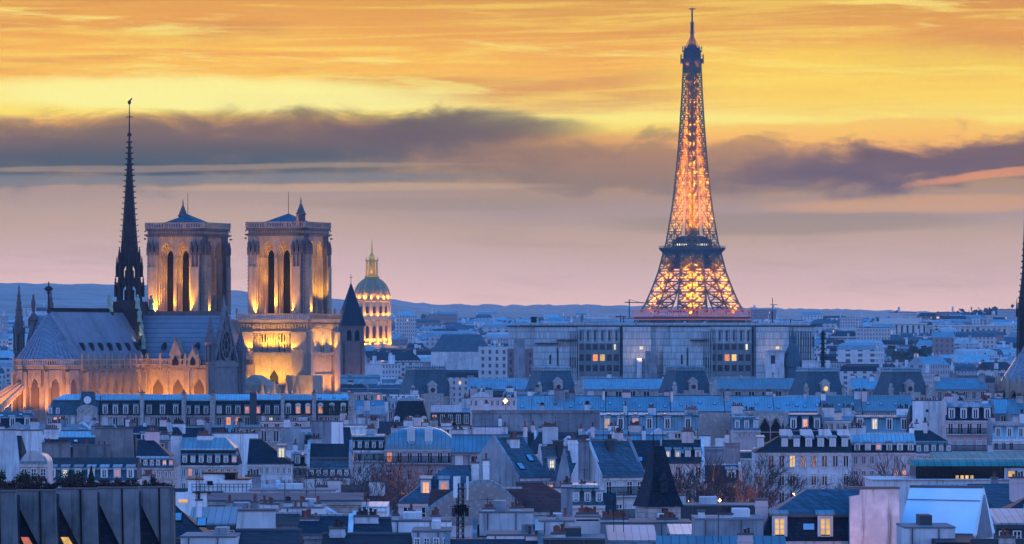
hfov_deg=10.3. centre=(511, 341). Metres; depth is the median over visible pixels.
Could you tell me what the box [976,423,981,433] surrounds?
window
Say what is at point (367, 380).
house
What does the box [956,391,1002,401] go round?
house
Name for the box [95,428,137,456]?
party wall house
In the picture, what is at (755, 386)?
palace wing
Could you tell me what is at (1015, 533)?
window
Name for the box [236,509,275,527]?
party wall house
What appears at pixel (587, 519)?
house
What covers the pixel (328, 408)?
roof shrub
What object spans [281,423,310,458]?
house
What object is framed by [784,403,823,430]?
house
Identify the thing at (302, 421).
house
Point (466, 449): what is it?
house
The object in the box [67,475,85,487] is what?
roof shrub
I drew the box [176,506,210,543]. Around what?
house
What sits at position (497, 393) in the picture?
house
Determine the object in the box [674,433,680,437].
window
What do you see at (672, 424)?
house
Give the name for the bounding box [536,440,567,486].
house
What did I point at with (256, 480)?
house
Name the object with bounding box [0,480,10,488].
roof shrub
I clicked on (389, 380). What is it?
house
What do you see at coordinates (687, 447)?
house
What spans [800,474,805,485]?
window
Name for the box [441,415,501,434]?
house
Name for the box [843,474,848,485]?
window
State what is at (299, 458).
house
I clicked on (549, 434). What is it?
house
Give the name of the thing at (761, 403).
house
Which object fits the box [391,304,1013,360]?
distant trees
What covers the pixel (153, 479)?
roof shrub
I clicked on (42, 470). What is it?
window
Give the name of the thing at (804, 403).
house
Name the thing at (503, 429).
house
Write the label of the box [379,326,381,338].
drum window
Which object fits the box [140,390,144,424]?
chimney stack
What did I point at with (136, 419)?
window
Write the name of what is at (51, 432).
house
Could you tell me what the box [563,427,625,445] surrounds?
house
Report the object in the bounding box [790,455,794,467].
window
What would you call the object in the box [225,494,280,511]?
house
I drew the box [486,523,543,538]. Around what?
house
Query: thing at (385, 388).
house
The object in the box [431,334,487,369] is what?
apartment block
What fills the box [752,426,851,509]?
house
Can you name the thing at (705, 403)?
house
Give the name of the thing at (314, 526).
house
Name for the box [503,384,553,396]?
house
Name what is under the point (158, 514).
wall panel
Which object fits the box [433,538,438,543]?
window
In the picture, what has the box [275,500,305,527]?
house
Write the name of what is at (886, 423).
house
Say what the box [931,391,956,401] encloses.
house
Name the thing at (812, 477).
window
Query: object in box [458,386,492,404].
house
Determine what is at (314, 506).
house
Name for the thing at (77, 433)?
house
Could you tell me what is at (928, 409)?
party wall house
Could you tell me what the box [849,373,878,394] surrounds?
palace wing
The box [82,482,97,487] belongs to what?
roof shrub
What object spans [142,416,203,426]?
house
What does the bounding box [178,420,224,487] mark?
house
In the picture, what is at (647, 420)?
house
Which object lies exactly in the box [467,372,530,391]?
palace wing
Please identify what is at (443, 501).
party wall house
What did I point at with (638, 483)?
window
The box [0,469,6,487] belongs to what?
roof shrub
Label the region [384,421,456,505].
house
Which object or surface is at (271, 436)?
house
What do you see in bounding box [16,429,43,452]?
party wall house
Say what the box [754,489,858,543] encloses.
house
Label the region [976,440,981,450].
window
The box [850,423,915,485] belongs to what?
house
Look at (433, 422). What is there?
house
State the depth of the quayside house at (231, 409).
1290.00 m
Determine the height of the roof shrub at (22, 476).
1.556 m
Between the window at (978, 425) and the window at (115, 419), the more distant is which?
the window at (115, 419)
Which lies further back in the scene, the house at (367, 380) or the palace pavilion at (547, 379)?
the house at (367, 380)
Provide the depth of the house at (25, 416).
1213.84 m
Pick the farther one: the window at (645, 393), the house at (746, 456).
the window at (645, 393)
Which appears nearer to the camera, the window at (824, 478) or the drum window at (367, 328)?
the window at (824, 478)
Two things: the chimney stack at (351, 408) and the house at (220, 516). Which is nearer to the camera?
the house at (220, 516)
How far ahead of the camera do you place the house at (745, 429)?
975.00 m
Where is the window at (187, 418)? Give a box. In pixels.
[186,417,189,424]
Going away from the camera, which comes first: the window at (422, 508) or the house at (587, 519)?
the house at (587, 519)
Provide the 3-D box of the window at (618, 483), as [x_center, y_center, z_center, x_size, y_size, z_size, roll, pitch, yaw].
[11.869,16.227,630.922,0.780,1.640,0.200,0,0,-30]
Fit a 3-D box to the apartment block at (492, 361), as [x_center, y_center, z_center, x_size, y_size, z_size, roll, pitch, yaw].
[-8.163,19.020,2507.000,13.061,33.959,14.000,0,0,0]
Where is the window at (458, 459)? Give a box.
[455,456,462,464]
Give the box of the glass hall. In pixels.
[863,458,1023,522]
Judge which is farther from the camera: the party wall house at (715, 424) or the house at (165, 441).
the party wall house at (715, 424)
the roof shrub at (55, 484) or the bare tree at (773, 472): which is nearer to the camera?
the roof shrub at (55, 484)
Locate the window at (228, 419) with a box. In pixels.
[226,417,230,424]
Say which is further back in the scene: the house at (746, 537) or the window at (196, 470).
the window at (196, 470)
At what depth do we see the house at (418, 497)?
601.45 m
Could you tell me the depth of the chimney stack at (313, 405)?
1286.25 m
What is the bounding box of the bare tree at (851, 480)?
[828,457,908,488]
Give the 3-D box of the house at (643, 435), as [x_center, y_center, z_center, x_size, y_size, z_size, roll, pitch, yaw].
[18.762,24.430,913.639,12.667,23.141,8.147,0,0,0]
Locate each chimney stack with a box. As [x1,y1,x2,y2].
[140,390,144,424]
[181,389,186,424]
[210,390,215,424]
[249,390,256,424]
[280,390,284,419]
[312,390,316,419]
[348,389,354,423]
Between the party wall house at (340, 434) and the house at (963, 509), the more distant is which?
the party wall house at (340, 434)
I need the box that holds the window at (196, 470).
[194,468,198,476]
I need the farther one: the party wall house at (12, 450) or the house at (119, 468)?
the party wall house at (12, 450)
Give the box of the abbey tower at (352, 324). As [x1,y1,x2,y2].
[337,277,365,374]
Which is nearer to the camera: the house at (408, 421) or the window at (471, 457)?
the window at (471, 457)
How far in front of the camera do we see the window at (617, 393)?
1789.96 m
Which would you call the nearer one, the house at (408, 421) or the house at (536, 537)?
the house at (536, 537)
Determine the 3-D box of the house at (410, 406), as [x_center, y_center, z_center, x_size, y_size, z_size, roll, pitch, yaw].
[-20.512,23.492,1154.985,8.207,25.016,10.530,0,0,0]
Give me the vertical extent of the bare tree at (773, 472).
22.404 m
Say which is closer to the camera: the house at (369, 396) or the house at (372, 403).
the house at (372, 403)
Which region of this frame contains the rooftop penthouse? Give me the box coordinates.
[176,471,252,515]
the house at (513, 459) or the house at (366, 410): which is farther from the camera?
the house at (366, 410)
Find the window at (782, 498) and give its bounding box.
[779,492,784,502]
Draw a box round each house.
[0,406,34,428]
[0,418,39,428]
[0,429,25,482]
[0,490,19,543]
[9,416,88,436]
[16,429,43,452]
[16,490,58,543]
[19,450,52,487]
[41,438,71,456]
[43,425,114,454]
[46,391,100,424]
[50,419,102,436]
[51,457,141,487]
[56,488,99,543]
[72,439,111,456]
[88,415,146,429]
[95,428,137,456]
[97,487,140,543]
[100,394,139,424]
[113,418,172,438]
[122,427,170,451]
[136,426,177,487]
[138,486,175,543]
[141,469,210,491]
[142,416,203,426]
[144,394,181,424]
[157,417,229,438]
[170,430,241,487]
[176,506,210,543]
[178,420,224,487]
[180,526,240,543]
[186,394,209,424]
[190,491,241,531]
[202,417,262,431]
[206,465,279,487]
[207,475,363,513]
[215,394,249,424]
[215,428,257,476]
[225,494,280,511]
[233,415,310,448]
[235,528,303,543]
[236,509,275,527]
[247,438,293,484]
[248,483,337,492]
[257,394,280,424]
[259,495,338,513]
[260,412,309,426]
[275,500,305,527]
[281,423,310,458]
[281,496,326,513]
[285,394,311,426]
[291,439,306,487]
[298,509,355,543]
[305,472,392,513]
[307,433,352,486]
[310,416,331,443]
[316,394,347,420]
[321,518,411,543]
[323,410,346,424]
[331,421,352,443]
[340,372,381,385]
[340,380,367,392]
[340,388,381,399]
[341,393,388,423]
[343,415,370,433]
[348,507,391,531]
[352,424,385,484]
[356,398,387,423]
[357,414,429,435]
[361,492,388,516]
[364,495,415,516]
[368,379,401,393]
[369,416,437,440]
[382,377,403,383]
[382,388,419,399]
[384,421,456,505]
[387,391,424,420]
[391,416,441,432]
[391,506,451,531]
[393,396,428,421]
[395,377,402,383]
[398,453,489,538]
[412,519,451,543]
[425,479,519,525]
[430,395,470,425]
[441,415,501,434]
[445,525,542,543]
[451,421,527,464]
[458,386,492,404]
[466,385,503,396]
[468,421,536,446]
[469,387,516,425]
[471,394,600,431]
[472,432,550,526]
[472,498,537,538]
[473,422,507,433]
[479,499,533,535]
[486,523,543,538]
[500,484,522,505]
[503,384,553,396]
[516,481,560,524]
[517,387,563,409]
[530,417,588,454]
[536,419,585,434]
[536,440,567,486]
[538,508,574,533]
[543,524,605,543]
[551,468,616,513]
[556,434,578,486]
[561,476,572,516]
[562,508,625,516]
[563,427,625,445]
[564,389,604,412]
[571,434,644,518]
[572,479,604,516]
[574,504,600,533]
[585,415,670,437]
[589,422,668,439]
[600,401,626,429]
[600,510,691,543]
[605,385,669,420]
[606,491,655,543]
[626,430,696,470]
[627,404,655,430]
[656,405,697,437]
[656,511,785,543]
[660,427,704,501]
[667,524,691,535]
[670,388,724,419]
[679,488,754,520]
[691,506,763,535]
[697,413,730,445]
[699,435,724,463]
[700,462,742,501]
[723,430,739,463]
[724,388,773,415]
[731,402,760,449]
[740,447,755,500]
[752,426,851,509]
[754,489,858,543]
[755,412,791,442]
[773,391,819,412]
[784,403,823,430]
[820,384,861,414]
[822,403,852,431]
[848,486,899,543]
[850,419,918,432]
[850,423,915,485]
[851,404,908,431]
[861,388,911,414]
[896,514,955,543]
[901,485,994,537]
[906,396,943,436]
[914,417,951,457]
[921,471,998,485]
[930,452,1023,457]
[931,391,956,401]
[931,535,974,543]
[940,392,993,451]
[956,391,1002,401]
[967,471,1023,507]
[969,528,1023,543]
[984,390,1007,420]
[986,409,1023,451]
[989,504,1023,537]
[991,394,1023,399]
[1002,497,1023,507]
[1006,393,1023,420]
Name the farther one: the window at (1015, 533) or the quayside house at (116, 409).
the quayside house at (116, 409)
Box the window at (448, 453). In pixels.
[447,452,450,462]
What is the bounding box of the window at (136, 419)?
[133,417,138,424]
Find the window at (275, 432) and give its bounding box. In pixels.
[273,430,278,441]
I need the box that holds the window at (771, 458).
[768,455,773,467]
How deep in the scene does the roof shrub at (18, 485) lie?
418.94 m
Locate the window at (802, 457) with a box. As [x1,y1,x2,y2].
[800,455,805,467]
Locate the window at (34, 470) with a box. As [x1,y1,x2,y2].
[31,468,36,475]
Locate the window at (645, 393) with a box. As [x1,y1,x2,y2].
[643,391,649,395]
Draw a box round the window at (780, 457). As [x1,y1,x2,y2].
[779,455,784,467]
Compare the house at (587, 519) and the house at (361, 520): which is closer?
the house at (587, 519)
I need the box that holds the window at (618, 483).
[616,481,621,495]
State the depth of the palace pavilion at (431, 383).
1761.12 m
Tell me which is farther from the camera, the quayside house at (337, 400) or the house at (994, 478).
the quayside house at (337, 400)
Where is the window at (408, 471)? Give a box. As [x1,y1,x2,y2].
[407,469,411,480]
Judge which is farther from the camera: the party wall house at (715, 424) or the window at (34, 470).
the party wall house at (715, 424)
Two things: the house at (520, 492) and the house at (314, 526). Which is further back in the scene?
the house at (520, 492)
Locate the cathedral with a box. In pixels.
[0,98,341,423]
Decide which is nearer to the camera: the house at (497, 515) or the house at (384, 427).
the house at (497, 515)
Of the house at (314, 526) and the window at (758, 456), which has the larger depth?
the window at (758, 456)
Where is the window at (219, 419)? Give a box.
[217,417,221,424]
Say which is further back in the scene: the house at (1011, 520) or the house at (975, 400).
the house at (975, 400)
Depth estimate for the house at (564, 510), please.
480.78 m
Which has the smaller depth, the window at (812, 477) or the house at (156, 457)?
the house at (156, 457)
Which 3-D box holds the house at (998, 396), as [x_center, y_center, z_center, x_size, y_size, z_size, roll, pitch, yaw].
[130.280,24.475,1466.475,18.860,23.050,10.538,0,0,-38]
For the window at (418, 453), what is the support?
in the house at (430, 444)
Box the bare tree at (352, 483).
[329,457,412,509]
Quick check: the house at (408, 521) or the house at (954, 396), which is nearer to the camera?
the house at (408, 521)
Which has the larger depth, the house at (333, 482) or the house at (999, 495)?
the house at (333, 482)
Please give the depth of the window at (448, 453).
829.97 m
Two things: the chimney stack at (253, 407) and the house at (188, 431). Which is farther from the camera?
the chimney stack at (253, 407)
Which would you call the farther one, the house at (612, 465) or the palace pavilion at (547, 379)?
the palace pavilion at (547, 379)
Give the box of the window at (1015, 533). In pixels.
[1013,531,1020,537]
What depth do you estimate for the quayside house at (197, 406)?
1290.13 m
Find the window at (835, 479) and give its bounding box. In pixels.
[832,474,837,485]
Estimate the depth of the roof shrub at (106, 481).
418.88 m
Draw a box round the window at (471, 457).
[470,456,477,464]
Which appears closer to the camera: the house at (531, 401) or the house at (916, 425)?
the house at (916, 425)
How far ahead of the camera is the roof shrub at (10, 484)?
419.22 m
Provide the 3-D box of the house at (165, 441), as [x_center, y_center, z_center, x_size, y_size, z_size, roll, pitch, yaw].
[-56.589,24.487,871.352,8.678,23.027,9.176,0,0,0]
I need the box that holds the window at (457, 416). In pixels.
[456,415,459,422]
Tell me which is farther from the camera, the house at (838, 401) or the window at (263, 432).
the house at (838, 401)
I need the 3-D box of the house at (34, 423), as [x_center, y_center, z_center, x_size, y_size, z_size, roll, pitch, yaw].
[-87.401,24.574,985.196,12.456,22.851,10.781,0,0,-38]
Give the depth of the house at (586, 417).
1060.00 m
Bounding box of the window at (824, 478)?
[822,474,827,485]
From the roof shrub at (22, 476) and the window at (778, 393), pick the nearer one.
the roof shrub at (22, 476)
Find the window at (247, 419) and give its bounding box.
[245,417,249,424]
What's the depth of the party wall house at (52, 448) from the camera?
738.00 m
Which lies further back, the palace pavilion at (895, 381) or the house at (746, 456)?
the palace pavilion at (895, 381)
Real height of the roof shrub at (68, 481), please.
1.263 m
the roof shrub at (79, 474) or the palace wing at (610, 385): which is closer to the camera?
the roof shrub at (79, 474)
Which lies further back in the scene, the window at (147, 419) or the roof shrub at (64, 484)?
the window at (147, 419)
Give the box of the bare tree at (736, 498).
[644,454,780,507]
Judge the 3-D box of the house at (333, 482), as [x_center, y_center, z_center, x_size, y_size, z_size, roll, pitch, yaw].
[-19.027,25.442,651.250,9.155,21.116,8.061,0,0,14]
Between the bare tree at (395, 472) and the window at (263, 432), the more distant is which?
the window at (263, 432)
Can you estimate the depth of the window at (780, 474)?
859.88 m
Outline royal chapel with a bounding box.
[994,233,1023,397]
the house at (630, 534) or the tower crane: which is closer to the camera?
the house at (630, 534)
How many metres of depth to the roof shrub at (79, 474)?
420.08 m
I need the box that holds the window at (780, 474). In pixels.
[779,474,784,485]
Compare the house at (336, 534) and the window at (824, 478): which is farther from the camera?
the window at (824, 478)
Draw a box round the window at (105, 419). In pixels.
[103,417,107,424]
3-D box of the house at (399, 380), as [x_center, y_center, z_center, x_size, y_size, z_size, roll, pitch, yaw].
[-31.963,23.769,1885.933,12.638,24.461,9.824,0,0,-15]
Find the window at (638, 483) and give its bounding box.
[636,481,641,494]
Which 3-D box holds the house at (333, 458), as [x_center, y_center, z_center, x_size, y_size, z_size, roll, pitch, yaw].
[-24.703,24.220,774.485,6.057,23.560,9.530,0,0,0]
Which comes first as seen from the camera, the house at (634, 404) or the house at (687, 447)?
the house at (687, 447)
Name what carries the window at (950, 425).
in the house at (963, 425)
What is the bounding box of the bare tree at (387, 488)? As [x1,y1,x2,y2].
[297,460,405,513]
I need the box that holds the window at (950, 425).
[948,423,952,432]
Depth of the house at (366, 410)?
1172.28 m
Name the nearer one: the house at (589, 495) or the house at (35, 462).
the house at (589, 495)
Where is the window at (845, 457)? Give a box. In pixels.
[843,455,848,467]
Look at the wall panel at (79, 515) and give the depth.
408.00 m
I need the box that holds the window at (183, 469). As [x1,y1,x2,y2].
[182,468,185,476]
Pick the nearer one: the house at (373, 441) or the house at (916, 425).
the house at (373, 441)
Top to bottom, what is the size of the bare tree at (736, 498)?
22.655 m
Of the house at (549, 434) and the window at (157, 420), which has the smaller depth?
the house at (549, 434)
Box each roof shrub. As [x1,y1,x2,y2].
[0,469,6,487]
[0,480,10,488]
[8,480,16,487]
[12,471,40,487]
[13,481,25,488]
[21,477,34,488]
[27,481,45,489]
[34,476,47,487]
[41,483,53,489]
[51,470,86,487]
[51,481,61,488]
[58,480,68,487]
[64,474,75,487]
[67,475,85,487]
[78,476,90,487]
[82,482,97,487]
[86,466,94,484]
[96,478,111,486]
[103,482,120,486]
[112,477,123,486]
[123,477,139,486]
[130,483,149,486]
[149,475,158,485]
[154,481,166,485]
[316,402,349,414]
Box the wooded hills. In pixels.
[0,283,970,319]
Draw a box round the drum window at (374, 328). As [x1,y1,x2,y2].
[373,326,375,338]
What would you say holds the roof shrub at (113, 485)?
in the roof garden trough
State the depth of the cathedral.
1451.55 m
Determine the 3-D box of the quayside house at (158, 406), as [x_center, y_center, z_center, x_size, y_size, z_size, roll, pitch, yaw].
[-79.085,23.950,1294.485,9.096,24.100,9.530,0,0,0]
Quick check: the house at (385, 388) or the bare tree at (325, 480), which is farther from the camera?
the house at (385, 388)
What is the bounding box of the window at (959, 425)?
[957,423,962,427]
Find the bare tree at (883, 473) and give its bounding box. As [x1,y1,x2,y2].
[833,450,909,488]
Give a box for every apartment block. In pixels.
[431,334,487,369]
[478,346,507,377]
[507,349,532,377]
[514,339,524,377]
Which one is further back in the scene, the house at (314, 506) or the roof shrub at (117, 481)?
the house at (314, 506)
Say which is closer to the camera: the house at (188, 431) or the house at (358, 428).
the house at (358, 428)
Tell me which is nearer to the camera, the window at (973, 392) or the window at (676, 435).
the window at (676, 435)
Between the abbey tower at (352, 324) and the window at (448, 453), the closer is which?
the window at (448, 453)
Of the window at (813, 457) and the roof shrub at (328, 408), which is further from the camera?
the roof shrub at (328, 408)
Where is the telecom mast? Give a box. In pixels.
[451,476,469,538]
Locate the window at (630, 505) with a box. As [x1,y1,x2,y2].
[626,503,632,517]
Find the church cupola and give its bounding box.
[765,326,829,377]
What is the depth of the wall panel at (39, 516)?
404.00 m
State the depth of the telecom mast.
454.79 m
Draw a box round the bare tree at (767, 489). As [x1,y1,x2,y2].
[710,457,791,509]
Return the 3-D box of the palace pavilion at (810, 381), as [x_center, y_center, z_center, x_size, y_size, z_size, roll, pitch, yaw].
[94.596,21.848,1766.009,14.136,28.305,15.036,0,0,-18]
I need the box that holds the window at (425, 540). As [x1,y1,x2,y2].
[423,538,429,543]
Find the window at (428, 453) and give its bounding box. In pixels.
[427,452,432,462]
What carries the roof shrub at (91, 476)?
in the roof garden trough
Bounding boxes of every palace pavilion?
[398,365,453,421]
[524,366,578,403]
[657,366,713,396]
[787,367,845,396]
[872,367,929,399]
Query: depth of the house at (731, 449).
830.00 m
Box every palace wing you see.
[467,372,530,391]
[583,372,663,396]
[716,372,793,399]
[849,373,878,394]
[932,373,986,398]
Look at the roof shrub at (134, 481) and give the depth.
418.91 m
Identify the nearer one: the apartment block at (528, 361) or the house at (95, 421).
the house at (95, 421)
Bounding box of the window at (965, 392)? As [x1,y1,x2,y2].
[963,391,967,398]
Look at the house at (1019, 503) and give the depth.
477.94 m
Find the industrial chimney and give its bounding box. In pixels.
[820,331,825,369]
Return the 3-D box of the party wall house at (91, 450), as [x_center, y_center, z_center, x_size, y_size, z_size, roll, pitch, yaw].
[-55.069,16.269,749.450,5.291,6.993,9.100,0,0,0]
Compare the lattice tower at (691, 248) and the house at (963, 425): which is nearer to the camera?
the house at (963, 425)
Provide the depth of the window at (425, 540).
424.84 m
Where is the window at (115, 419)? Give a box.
[113,417,117,424]
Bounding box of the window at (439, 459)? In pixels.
[437,452,442,462]
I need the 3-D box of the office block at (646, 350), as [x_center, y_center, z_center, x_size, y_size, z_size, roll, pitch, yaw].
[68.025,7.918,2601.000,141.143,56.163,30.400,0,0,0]
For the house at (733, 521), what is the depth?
432.00 m
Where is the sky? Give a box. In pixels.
[0,0,1023,311]
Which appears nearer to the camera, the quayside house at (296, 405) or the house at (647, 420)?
the house at (647, 420)
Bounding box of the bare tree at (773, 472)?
[686,448,833,507]
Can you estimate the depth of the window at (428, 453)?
829.97 m
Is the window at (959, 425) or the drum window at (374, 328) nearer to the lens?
the window at (959, 425)
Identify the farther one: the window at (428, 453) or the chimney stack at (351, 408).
the chimney stack at (351, 408)
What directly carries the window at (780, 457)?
in the house at (824, 455)
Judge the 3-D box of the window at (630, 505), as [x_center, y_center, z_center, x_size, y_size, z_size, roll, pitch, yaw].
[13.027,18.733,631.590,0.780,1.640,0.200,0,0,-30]
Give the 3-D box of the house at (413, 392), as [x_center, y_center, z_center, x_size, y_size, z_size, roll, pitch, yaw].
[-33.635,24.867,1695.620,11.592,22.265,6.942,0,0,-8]
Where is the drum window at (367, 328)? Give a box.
[366,326,368,338]
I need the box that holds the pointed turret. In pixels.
[633,430,682,518]
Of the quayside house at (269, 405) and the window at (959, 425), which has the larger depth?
the quayside house at (269, 405)
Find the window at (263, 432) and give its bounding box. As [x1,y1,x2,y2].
[261,430,266,441]
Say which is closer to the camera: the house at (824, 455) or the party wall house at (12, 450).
the party wall house at (12, 450)
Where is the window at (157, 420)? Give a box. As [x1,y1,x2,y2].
[155,417,159,424]
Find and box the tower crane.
[625,299,644,317]
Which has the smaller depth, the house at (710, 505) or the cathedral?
the house at (710, 505)
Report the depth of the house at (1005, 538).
405.34 m
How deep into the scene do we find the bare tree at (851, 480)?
690.52 m
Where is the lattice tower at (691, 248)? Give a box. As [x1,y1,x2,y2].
[633,8,750,322]
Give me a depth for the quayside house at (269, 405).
1290.32 m
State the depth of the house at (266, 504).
517.14 m
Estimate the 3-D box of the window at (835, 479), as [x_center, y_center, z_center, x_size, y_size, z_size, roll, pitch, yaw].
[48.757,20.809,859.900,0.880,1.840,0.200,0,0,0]
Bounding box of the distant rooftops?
[0,303,1018,407]
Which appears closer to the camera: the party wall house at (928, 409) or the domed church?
the party wall house at (928, 409)
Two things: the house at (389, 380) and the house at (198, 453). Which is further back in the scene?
the house at (389, 380)
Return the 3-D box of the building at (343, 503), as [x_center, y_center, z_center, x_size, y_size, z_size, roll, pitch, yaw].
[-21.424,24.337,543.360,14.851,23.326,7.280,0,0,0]
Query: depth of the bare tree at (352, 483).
731.35 m
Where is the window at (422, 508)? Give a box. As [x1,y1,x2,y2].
[421,507,427,516]
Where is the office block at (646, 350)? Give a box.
[506,298,814,394]
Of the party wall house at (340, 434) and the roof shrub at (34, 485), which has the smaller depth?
the roof shrub at (34, 485)
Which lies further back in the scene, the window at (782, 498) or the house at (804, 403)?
the house at (804, 403)
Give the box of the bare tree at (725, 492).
[673,456,785,505]
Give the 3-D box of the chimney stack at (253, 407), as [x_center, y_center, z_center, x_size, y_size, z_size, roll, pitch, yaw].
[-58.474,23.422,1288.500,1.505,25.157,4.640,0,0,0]
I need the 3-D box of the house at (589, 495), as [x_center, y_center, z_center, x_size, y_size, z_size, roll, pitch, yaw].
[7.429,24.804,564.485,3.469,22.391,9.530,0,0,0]
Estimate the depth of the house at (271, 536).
430.81 m
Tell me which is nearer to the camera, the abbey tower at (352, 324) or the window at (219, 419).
the window at (219, 419)
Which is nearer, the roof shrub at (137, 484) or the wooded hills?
the roof shrub at (137, 484)
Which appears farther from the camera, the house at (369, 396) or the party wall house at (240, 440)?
the house at (369, 396)
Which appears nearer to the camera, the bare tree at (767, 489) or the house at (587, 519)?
the house at (587, 519)
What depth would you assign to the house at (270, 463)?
800.18 m
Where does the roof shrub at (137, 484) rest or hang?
in the roof garden trough
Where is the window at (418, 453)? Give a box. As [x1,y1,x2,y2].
[417,452,422,462]
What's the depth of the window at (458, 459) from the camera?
810.35 m
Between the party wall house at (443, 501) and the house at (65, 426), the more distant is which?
the house at (65, 426)
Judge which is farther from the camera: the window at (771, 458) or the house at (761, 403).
the house at (761, 403)
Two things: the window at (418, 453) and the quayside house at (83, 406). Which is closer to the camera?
the window at (418, 453)
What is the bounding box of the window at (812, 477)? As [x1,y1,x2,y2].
[811,474,816,485]
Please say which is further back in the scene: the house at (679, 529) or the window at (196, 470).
the window at (196, 470)
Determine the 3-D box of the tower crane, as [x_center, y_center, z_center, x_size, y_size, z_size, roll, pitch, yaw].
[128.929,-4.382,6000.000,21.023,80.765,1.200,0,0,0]
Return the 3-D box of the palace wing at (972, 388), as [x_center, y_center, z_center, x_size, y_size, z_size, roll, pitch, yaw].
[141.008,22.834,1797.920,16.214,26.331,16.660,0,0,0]
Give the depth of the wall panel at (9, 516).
400.00 m
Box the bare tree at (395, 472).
[368,451,435,513]
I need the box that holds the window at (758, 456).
[757,455,762,467]
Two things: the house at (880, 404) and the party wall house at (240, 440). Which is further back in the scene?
the house at (880, 404)
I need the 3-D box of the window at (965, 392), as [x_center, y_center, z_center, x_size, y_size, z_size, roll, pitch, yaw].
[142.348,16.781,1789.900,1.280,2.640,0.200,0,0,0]
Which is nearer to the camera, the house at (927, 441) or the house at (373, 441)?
the house at (373, 441)
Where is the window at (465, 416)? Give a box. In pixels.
[464,415,467,422]
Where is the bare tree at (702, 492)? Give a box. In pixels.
[674,462,728,501]
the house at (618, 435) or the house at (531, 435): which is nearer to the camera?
the house at (618, 435)
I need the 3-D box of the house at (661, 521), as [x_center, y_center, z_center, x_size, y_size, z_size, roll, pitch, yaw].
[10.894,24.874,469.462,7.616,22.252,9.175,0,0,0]
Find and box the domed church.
[354,242,398,348]
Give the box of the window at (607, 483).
[605,481,611,492]
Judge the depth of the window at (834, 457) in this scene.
859.88 m
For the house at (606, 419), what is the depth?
1010.25 m
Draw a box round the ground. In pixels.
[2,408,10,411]
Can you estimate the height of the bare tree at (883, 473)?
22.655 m
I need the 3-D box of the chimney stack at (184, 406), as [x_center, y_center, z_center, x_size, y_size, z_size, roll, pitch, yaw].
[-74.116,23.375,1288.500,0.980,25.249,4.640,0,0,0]
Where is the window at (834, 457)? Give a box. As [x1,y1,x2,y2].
[832,455,837,467]
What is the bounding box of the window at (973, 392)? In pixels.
[972,391,975,398]
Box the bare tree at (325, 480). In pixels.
[267,447,418,513]
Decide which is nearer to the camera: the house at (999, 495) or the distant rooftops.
the house at (999, 495)
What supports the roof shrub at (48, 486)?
in the roof garden trough
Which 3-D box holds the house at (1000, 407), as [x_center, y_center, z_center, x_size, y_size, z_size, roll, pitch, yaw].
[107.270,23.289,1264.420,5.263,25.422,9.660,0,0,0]
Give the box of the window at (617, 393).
[615,391,621,395]
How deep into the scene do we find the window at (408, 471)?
829.97 m
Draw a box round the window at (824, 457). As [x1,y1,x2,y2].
[822,455,827,467]
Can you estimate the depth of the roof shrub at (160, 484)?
419.29 m
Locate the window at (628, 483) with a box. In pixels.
[626,481,632,493]
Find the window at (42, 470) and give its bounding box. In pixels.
[40,468,45,477]
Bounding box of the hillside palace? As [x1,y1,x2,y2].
[873,318,1011,334]
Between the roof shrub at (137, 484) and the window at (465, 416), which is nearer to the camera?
the roof shrub at (137, 484)
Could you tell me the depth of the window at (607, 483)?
630.18 m
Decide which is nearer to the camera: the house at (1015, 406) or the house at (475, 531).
the house at (475, 531)
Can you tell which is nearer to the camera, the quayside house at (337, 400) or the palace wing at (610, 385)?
the quayside house at (337, 400)
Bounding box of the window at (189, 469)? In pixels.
[188,468,191,476]
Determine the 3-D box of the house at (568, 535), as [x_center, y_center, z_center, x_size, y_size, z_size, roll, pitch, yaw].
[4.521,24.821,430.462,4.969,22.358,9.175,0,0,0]
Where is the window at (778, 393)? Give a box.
[775,391,781,395]
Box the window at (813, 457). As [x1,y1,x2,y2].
[811,455,816,467]
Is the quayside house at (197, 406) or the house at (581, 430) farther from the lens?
the quayside house at (197, 406)
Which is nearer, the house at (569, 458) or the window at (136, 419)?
the house at (569, 458)
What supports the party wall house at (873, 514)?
attached to the house at (813, 516)
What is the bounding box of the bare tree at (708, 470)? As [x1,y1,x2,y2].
[672,453,742,501]
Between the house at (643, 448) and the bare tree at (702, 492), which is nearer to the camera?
the bare tree at (702, 492)
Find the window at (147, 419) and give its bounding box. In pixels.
[145,417,149,424]

